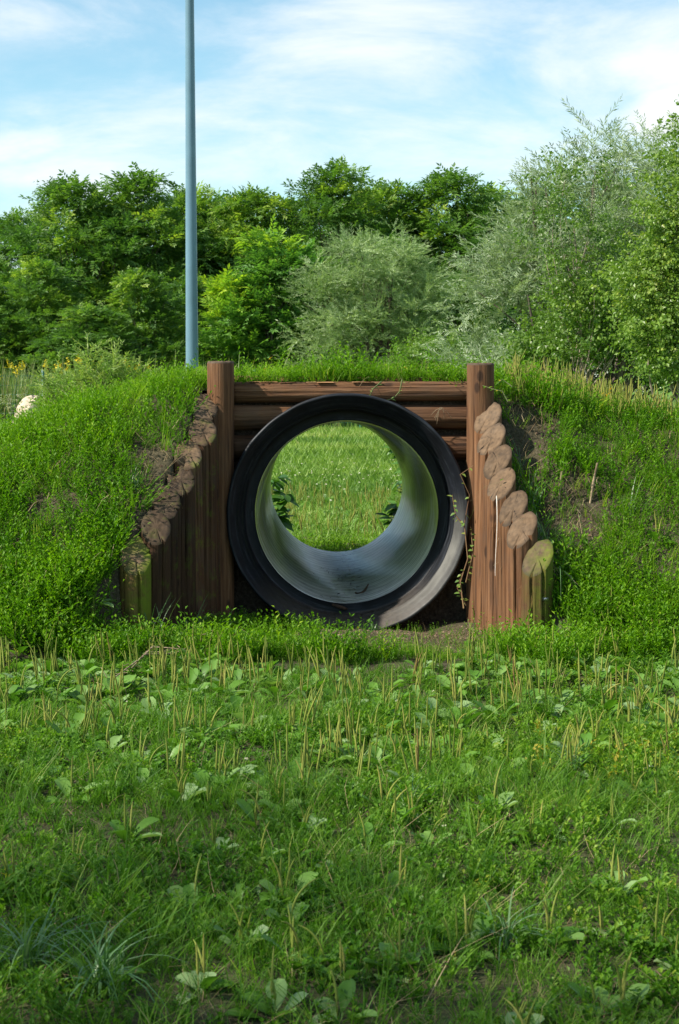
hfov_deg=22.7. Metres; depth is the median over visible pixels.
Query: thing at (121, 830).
plantain
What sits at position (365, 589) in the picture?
bark curl
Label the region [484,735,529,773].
plantain
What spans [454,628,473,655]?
plantain
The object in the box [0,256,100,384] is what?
locust tree
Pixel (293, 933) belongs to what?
plantain
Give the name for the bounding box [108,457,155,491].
grass tuft
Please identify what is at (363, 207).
locust tree
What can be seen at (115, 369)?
feathery bush
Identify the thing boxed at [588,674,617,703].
plantain
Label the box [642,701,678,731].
plantain
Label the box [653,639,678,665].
plantain
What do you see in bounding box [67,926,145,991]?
plantain
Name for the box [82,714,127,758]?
plantain
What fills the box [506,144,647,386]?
birch tree
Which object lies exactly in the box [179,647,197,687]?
plantain
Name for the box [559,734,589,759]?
plantain
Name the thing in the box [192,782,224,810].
plantain
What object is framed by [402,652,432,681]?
plantain
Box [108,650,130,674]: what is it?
plantain
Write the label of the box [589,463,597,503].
stick
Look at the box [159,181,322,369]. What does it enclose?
locust tree
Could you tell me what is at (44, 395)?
feathery bush
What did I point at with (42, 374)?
wire fence
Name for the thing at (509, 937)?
grass tuft
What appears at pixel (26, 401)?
boulder
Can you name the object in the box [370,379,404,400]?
hanging runner
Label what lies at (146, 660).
plantain
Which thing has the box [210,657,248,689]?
plantain
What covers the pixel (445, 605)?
soil face
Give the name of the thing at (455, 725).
plantain
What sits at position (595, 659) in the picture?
plantain
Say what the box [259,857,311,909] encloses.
plantain
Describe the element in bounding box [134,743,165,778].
plantain
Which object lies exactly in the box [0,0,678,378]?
sky
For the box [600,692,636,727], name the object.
plantain
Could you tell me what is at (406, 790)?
grass tuft
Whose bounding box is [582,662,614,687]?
plantain
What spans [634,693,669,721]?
plantain
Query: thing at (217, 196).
locust tree
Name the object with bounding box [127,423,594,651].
soil crumbs
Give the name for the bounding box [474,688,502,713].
plantain
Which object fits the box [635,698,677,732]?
plantain
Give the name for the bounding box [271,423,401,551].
lawn grass
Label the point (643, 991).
plantain
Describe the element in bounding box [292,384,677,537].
ground
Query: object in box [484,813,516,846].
plantain
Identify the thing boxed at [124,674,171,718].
plantain
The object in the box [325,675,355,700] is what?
plantain
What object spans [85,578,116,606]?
plantain
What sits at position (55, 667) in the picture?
plantain
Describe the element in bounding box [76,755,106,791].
plantain
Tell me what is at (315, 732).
plantain
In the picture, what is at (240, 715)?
plantain
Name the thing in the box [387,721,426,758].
plantain
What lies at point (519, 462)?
grass tuft
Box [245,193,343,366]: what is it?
locust tree
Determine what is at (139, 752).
plantain
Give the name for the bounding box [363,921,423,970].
plantain
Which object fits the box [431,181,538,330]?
locust tree
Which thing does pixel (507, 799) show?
plantain
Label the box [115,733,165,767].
plantain
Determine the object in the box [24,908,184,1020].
grass tuft
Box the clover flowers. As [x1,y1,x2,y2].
[276,459,398,500]
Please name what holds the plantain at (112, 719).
on the lawn at (478, 972)
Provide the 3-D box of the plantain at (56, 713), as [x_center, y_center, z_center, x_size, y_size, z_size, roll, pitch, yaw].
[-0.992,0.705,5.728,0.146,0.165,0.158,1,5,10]
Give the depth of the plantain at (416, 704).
6.04 m
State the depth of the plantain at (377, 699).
6.08 m
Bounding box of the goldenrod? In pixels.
[0,356,149,379]
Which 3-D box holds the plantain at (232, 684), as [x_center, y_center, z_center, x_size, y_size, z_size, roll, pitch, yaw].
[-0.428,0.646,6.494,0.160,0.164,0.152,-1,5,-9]
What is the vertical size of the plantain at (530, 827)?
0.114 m
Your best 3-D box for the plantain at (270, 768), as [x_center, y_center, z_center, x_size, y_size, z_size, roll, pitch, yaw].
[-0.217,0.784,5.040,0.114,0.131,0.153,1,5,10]
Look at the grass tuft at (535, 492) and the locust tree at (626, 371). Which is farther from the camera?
the locust tree at (626, 371)
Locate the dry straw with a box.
[0,370,678,1023]
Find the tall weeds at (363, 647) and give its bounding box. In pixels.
[0,334,678,662]
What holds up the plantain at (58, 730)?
on the lawn at (478, 972)
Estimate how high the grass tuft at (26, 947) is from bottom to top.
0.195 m
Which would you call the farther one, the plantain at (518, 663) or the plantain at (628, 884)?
the plantain at (518, 663)
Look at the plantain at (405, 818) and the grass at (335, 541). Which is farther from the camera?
the grass at (335, 541)
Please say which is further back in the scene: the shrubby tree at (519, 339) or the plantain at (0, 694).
the shrubby tree at (519, 339)
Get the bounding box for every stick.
[558,471,562,499]
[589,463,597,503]
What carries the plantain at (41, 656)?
on the mound
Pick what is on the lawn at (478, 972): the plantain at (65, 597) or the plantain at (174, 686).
the plantain at (174, 686)
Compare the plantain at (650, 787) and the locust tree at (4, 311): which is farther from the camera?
the locust tree at (4, 311)
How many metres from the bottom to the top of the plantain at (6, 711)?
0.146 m
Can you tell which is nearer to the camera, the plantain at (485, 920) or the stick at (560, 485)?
the plantain at (485, 920)
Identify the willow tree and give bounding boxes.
[275,215,470,369]
[415,92,678,398]
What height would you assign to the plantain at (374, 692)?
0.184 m
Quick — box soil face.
[234,399,495,625]
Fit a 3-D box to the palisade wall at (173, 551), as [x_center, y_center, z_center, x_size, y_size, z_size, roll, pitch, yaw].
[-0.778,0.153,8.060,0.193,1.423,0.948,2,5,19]
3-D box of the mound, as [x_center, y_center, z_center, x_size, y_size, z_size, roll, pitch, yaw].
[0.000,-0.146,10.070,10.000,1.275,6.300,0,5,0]
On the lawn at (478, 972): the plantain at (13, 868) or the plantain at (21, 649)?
the plantain at (13, 868)
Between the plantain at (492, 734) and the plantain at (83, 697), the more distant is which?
the plantain at (83, 697)
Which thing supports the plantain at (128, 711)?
on the lawn at (478, 972)
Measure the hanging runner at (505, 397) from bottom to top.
0.114 m
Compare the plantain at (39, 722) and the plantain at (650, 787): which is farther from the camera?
the plantain at (39, 722)
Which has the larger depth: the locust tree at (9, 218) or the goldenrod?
the locust tree at (9, 218)
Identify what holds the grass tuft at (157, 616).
on the mound
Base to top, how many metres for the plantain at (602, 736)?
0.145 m
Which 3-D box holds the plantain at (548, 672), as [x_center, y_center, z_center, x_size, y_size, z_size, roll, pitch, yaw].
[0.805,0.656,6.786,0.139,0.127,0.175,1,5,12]
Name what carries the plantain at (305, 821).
on the lawn at (478, 972)
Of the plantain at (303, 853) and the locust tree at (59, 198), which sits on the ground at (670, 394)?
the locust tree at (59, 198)
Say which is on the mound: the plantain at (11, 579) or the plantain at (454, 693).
the plantain at (11, 579)
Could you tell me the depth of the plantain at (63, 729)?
5.68 m
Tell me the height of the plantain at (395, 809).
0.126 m
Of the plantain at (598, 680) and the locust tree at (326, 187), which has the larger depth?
the locust tree at (326, 187)
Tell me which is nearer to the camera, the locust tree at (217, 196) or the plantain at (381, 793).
the plantain at (381, 793)
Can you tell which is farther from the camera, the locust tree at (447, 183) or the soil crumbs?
the locust tree at (447, 183)
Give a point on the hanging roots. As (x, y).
(438, 413)
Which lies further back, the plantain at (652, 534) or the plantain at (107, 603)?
the plantain at (652, 534)
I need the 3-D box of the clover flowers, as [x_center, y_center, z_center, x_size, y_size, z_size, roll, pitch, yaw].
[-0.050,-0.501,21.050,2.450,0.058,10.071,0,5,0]
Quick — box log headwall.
[207,361,493,622]
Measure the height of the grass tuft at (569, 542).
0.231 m
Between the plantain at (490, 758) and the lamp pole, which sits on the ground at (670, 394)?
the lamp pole
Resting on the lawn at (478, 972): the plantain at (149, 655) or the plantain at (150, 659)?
the plantain at (150, 659)
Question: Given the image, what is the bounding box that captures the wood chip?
[332,603,347,609]
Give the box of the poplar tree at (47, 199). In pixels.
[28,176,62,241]
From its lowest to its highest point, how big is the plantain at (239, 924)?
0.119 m
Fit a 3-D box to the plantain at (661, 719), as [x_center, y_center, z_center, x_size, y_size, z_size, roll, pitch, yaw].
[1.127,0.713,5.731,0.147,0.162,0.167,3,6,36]
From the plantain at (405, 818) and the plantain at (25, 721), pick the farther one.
the plantain at (25, 721)
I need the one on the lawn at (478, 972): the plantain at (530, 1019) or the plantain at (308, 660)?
the plantain at (530, 1019)
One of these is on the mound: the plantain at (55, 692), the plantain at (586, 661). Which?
the plantain at (586, 661)
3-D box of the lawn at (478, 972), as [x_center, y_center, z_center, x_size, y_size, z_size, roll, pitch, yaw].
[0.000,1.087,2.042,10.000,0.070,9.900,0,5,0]
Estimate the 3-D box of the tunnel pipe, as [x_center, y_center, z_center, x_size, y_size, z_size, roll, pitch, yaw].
[0.043,-0.125,10.231,1.220,1.220,3.614,0,5,0]
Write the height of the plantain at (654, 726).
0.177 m
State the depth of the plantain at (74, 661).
7.22 m
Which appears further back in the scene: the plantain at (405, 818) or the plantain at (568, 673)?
the plantain at (568, 673)
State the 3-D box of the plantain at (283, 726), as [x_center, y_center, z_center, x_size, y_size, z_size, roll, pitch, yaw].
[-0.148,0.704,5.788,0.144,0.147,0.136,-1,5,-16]
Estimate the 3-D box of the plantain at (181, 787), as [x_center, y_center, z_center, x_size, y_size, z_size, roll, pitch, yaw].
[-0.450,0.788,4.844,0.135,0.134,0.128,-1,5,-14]
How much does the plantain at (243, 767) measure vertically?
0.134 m
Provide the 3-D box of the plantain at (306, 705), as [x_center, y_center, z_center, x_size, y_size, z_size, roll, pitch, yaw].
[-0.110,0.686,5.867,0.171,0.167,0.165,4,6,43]
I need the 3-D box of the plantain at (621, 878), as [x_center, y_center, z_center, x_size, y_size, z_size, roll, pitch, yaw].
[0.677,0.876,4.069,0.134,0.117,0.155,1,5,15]
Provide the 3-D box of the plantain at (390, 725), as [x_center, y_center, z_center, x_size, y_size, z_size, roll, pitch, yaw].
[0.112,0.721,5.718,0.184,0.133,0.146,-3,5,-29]
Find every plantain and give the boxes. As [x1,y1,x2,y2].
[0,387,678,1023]
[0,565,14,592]
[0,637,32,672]
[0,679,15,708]
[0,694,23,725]
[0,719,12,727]
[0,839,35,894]
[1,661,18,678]
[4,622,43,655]
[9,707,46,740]
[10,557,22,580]
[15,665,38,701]
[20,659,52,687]
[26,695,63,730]
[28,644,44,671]
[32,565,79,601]
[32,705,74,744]
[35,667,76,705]
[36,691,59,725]
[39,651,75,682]
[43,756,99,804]
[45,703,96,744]
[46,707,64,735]
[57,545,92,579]
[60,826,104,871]
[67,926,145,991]
[73,641,108,662]
[74,640,99,669]
[76,683,109,707]
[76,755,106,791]
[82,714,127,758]
[83,693,134,740]
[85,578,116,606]
[93,654,135,694]
[94,664,144,700]
[100,761,130,802]
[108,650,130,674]
[108,793,162,842]
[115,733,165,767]
[119,729,154,770]
[121,696,142,723]
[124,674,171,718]
[129,638,152,668]
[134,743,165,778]
[139,683,180,722]
[142,625,174,653]
[142,658,166,685]
[144,637,192,671]
[145,648,170,667]
[156,663,185,701]
[161,766,205,807]
[167,855,213,917]
[175,933,238,1004]
[177,705,221,743]
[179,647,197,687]
[188,695,237,736]
[189,815,238,853]
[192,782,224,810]
[198,642,232,679]
[208,660,247,693]
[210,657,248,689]
[213,748,253,788]
[214,902,268,951]
[221,741,258,779]
[223,947,308,1023]
[234,641,264,668]
[236,780,280,827]
[239,821,285,865]
[247,754,272,787]
[253,766,300,805]
[259,779,307,822]
[259,845,318,900]
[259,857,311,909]
[261,904,338,969]
[265,878,322,933]
[266,833,314,868]
[273,698,316,731]
[287,760,320,793]
[289,803,326,835]
[293,645,326,674]
[294,687,316,724]
[296,675,338,715]
[299,925,346,973]
[302,714,348,743]
[312,967,378,1023]
[315,840,351,879]
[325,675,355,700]
[340,681,368,706]
[343,812,404,854]
[355,704,401,736]
[359,765,403,820]
[361,664,412,701]
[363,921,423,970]
[366,787,416,831]
[367,673,412,713]
[371,716,403,758]
[371,949,409,982]
[373,844,423,903]
[382,733,407,763]
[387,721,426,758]
[393,784,431,830]
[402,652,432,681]
[406,721,443,759]
[411,817,453,851]
[414,693,428,713]
[419,906,474,964]
[426,657,477,696]
[430,895,493,959]
[434,658,467,694]
[434,682,483,726]
[438,667,479,716]
[442,726,487,758]
[447,708,477,737]
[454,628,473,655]
[459,806,490,839]
[461,643,479,658]
[463,764,517,823]
[473,624,501,654]
[474,640,493,664]
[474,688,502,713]
[480,723,500,751]
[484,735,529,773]
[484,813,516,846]
[493,999,544,1023]
[497,651,524,674]
[503,802,552,841]
[504,997,536,1023]
[517,756,540,781]
[520,801,567,842]
[521,890,584,954]
[527,658,554,687]
[527,710,555,731]
[550,718,593,759]
[552,731,592,776]
[553,542,578,567]
[556,650,577,680]
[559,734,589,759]
[561,638,592,666]
[562,710,608,745]
[568,973,635,1023]
[571,637,615,676]
[573,678,600,701]
[574,845,636,899]
[579,907,622,943]
[580,661,617,690]
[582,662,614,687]
[582,707,613,740]
[585,952,658,1023]
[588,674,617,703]
[590,650,623,681]
[590,853,647,902]
[591,679,620,713]
[591,792,636,826]
[598,585,631,619]
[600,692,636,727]
[609,660,643,695]
[616,759,654,797]
[618,697,655,729]
[623,664,664,704]
[623,687,658,715]
[623,892,676,950]
[625,675,663,711]
[631,705,650,735]
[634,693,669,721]
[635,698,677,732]
[637,748,670,777]
[637,779,672,805]
[639,511,676,544]
[642,697,676,740]
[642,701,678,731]
[643,695,678,730]
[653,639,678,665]
[653,934,677,969]
[656,741,678,758]
[658,628,676,657]
[667,645,678,680]
[668,697,678,710]
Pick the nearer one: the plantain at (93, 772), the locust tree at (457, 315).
the plantain at (93, 772)
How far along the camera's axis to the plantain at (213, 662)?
6.88 m
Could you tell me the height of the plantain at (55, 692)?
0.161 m
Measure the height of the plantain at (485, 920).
0.134 m
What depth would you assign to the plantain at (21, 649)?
7.28 m
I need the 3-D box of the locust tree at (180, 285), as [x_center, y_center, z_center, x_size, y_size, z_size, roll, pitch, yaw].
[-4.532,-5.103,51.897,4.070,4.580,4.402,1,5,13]
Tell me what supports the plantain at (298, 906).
on the lawn at (478, 972)
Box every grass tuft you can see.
[0,886,122,984]
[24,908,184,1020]
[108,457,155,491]
[127,595,180,637]
[177,594,217,633]
[376,777,442,806]
[456,887,570,969]
[470,461,564,517]
[506,429,568,482]
[521,498,594,540]
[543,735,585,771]
[544,523,591,560]
[548,536,594,600]
[613,479,669,515]
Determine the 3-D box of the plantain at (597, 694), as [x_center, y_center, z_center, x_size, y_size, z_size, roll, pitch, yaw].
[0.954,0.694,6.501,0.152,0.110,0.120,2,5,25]
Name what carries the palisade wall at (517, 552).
on the mound
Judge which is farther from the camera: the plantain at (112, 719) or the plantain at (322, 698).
the plantain at (322, 698)
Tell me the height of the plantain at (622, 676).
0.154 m
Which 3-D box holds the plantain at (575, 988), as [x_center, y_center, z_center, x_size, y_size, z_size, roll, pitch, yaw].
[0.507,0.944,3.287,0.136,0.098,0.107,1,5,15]
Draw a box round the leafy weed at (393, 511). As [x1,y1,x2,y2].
[376,445,401,524]
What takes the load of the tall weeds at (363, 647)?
on the mound
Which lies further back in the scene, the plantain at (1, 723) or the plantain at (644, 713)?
the plantain at (644, 713)
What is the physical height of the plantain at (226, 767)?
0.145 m
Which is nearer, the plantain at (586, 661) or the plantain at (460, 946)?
the plantain at (460, 946)
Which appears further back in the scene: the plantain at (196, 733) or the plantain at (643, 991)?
the plantain at (196, 733)
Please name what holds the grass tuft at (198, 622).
on the mound
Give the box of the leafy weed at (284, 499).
[271,474,299,531]
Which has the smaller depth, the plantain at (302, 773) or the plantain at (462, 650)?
the plantain at (302, 773)
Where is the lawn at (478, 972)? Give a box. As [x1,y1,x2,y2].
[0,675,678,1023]
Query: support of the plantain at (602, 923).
on the lawn at (478, 972)
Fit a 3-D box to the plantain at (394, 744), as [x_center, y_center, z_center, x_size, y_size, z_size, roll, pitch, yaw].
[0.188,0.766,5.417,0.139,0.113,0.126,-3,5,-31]
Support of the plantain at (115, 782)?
on the lawn at (478, 972)
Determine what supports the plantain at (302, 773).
on the lawn at (478, 972)
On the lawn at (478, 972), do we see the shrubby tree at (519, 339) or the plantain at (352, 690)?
the plantain at (352, 690)
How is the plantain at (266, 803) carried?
on the lawn at (478, 972)
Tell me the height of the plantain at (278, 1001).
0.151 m
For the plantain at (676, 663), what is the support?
on the lawn at (478, 972)
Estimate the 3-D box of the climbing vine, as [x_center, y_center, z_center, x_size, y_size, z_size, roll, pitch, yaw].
[0.614,0.123,8.343,0.138,0.710,0.112,-2,5,-19]
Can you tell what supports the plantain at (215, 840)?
on the lawn at (478, 972)
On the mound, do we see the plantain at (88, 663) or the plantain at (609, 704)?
the plantain at (88, 663)
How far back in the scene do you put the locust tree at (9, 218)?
58.95 m
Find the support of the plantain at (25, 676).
on the lawn at (478, 972)
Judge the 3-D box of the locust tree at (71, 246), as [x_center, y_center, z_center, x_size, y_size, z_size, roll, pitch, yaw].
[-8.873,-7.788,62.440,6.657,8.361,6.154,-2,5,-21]
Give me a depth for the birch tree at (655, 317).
17.64 m
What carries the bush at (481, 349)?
on the ground at (670, 394)
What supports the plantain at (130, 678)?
on the lawn at (478, 972)
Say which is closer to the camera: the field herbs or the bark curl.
the field herbs
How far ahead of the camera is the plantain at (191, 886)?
3.98 m
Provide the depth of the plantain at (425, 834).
4.48 m
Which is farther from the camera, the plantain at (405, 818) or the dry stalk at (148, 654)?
the dry stalk at (148, 654)
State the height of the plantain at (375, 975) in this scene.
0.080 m
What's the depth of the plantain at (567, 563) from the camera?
7.81 m
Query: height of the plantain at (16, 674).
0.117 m
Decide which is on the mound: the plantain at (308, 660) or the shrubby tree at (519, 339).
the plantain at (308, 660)
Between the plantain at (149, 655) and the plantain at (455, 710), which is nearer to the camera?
the plantain at (455, 710)
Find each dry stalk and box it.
[96,630,212,683]
[116,640,185,673]
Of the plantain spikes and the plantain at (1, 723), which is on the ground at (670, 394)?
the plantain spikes
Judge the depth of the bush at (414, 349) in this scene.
33.41 m
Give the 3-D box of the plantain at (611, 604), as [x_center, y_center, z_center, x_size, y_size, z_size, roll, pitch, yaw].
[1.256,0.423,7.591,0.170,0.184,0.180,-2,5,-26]
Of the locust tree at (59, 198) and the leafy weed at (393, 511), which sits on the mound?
the leafy weed at (393, 511)
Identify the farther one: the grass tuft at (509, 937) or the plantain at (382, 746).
the plantain at (382, 746)
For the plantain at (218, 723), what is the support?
on the lawn at (478, 972)
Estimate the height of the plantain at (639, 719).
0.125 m
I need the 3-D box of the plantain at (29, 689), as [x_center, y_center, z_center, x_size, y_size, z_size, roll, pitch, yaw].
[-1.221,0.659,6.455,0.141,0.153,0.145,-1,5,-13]
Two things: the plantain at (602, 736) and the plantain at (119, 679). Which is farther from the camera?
the plantain at (119, 679)
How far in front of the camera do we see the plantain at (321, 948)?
3.52 m
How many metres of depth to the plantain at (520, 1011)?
3.19 m
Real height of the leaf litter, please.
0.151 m
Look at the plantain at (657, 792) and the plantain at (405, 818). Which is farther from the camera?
the plantain at (657, 792)
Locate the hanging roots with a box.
[430,407,451,420]
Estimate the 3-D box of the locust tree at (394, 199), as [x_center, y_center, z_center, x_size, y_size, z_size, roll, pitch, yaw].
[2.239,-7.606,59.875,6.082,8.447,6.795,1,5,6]
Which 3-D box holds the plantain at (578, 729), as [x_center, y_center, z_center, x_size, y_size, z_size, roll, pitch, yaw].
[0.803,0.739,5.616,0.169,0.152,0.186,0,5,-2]
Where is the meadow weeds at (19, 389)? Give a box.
[0,351,386,427]
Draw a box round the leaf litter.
[293,567,404,616]
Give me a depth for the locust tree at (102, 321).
45.26 m
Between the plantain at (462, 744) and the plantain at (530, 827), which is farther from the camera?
the plantain at (462, 744)
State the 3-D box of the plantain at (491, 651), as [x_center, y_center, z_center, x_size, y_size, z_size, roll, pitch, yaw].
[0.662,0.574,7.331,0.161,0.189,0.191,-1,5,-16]
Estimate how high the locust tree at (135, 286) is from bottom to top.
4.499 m
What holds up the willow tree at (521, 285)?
on the ground at (670, 394)
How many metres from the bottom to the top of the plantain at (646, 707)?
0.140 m
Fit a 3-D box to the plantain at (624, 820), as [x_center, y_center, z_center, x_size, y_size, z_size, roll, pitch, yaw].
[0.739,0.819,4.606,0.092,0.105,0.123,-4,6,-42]
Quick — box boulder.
[14,395,45,417]
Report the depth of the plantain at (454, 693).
6.25 m
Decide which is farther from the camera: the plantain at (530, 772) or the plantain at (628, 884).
the plantain at (530, 772)
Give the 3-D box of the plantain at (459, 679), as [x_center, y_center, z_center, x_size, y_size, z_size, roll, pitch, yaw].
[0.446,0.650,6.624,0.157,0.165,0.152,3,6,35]
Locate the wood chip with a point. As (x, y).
(341, 607)
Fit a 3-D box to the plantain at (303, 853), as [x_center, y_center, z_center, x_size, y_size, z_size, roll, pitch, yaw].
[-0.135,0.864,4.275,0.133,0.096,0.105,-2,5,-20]
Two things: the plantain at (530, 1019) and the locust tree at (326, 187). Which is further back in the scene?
the locust tree at (326, 187)
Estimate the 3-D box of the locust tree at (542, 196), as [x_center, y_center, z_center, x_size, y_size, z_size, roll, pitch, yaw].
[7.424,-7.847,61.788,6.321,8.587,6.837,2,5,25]
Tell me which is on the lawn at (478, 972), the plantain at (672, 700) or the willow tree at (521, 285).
the plantain at (672, 700)
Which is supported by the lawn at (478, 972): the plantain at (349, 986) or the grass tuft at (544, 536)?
the plantain at (349, 986)
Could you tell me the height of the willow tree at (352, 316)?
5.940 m
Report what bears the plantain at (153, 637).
on the mound
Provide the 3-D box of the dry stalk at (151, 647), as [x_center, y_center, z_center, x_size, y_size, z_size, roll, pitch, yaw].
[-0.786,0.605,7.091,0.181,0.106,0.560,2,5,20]
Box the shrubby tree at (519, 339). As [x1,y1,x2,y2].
[495,256,677,401]
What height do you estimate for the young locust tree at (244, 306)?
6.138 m
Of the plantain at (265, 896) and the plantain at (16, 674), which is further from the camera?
the plantain at (16, 674)
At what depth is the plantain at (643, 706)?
6.24 m
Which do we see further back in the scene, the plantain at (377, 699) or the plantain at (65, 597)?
the plantain at (65, 597)
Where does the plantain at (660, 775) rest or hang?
on the lawn at (478, 972)
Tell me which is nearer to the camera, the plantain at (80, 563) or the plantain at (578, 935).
the plantain at (578, 935)
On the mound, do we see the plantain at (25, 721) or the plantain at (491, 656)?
the plantain at (491, 656)
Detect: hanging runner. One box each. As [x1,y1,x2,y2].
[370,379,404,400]
[482,379,512,401]
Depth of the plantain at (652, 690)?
6.46 m
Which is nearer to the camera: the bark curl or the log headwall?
the log headwall
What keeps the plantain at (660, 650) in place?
on the mound
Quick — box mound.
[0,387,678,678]
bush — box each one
[24,331,170,405]
[28,368,89,413]
[381,319,476,371]
[430,324,562,373]
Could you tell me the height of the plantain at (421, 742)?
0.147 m
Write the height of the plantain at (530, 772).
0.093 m
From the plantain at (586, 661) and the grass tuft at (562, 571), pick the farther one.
the grass tuft at (562, 571)
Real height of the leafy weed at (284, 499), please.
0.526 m
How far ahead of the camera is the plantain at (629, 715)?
5.87 m
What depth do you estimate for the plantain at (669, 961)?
3.55 m
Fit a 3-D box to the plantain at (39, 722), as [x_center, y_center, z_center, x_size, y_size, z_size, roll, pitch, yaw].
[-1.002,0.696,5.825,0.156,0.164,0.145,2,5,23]
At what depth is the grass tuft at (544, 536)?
7.93 m
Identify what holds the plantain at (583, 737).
on the lawn at (478, 972)
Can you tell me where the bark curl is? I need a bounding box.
[355,584,368,593]
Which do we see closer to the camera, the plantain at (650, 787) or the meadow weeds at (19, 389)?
the plantain at (650, 787)
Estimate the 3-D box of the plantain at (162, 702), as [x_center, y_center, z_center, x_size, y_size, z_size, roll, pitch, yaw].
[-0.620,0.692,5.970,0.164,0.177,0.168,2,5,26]
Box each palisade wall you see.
[120,394,220,631]
[474,402,553,635]
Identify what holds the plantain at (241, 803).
on the lawn at (478, 972)
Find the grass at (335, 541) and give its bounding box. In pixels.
[290,527,382,551]
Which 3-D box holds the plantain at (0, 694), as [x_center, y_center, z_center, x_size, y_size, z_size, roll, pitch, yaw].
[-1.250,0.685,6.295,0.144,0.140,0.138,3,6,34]
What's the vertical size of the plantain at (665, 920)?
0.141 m
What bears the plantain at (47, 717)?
on the lawn at (478, 972)
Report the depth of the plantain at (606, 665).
6.91 m
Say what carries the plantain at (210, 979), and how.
on the lawn at (478, 972)
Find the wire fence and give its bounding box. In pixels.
[0,370,361,427]
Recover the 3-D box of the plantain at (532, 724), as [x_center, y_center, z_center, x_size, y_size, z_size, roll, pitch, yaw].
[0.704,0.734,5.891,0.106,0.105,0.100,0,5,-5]
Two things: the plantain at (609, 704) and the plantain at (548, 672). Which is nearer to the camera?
the plantain at (609, 704)
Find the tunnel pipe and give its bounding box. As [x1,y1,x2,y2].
[226,393,469,630]
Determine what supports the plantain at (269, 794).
on the lawn at (478, 972)
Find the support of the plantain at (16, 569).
on the mound
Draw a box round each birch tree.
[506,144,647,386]
[589,94,678,403]
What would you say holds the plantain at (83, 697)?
on the lawn at (478, 972)
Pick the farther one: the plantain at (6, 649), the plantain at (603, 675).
the plantain at (6, 649)
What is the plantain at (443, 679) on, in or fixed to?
on the lawn at (478, 972)
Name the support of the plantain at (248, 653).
on the mound
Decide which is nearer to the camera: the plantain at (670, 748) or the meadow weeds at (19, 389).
the plantain at (670, 748)
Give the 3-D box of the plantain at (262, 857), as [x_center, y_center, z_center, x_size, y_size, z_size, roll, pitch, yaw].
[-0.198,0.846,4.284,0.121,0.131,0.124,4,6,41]
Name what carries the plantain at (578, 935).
on the lawn at (478, 972)
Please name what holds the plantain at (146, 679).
on the lawn at (478, 972)
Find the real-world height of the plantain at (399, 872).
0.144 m
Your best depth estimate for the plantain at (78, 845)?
4.28 m
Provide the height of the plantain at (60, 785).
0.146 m
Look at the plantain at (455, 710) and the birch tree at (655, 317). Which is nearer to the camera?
the plantain at (455, 710)
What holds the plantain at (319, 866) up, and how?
on the lawn at (478, 972)
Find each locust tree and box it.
[0,169,167,372]
[0,206,74,367]
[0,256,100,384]
[0,276,45,381]
[18,301,164,380]
[50,161,231,373]
[54,190,133,283]
[88,265,206,374]
[112,180,254,365]
[136,271,244,372]
[153,188,246,362]
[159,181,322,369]
[198,213,345,369]
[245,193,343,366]
[259,154,435,368]
[316,180,417,360]
[323,177,484,365]
[374,162,531,367]
[393,271,517,367]
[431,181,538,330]
[469,182,607,387]
[557,175,651,392]
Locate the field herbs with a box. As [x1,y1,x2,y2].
[0,619,678,1023]
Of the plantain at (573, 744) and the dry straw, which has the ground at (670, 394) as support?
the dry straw
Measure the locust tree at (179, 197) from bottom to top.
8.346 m
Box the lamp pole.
[185,0,197,369]
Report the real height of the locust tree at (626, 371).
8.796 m
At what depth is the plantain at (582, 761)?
5.29 m
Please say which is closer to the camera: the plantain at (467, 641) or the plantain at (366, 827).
the plantain at (366, 827)
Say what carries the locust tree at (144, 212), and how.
on the ground at (670, 394)
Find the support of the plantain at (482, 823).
on the lawn at (478, 972)
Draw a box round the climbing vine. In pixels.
[447,466,475,607]
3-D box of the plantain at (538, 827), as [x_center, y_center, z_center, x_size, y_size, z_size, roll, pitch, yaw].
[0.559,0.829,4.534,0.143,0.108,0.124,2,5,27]
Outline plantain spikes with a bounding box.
[0,348,678,784]

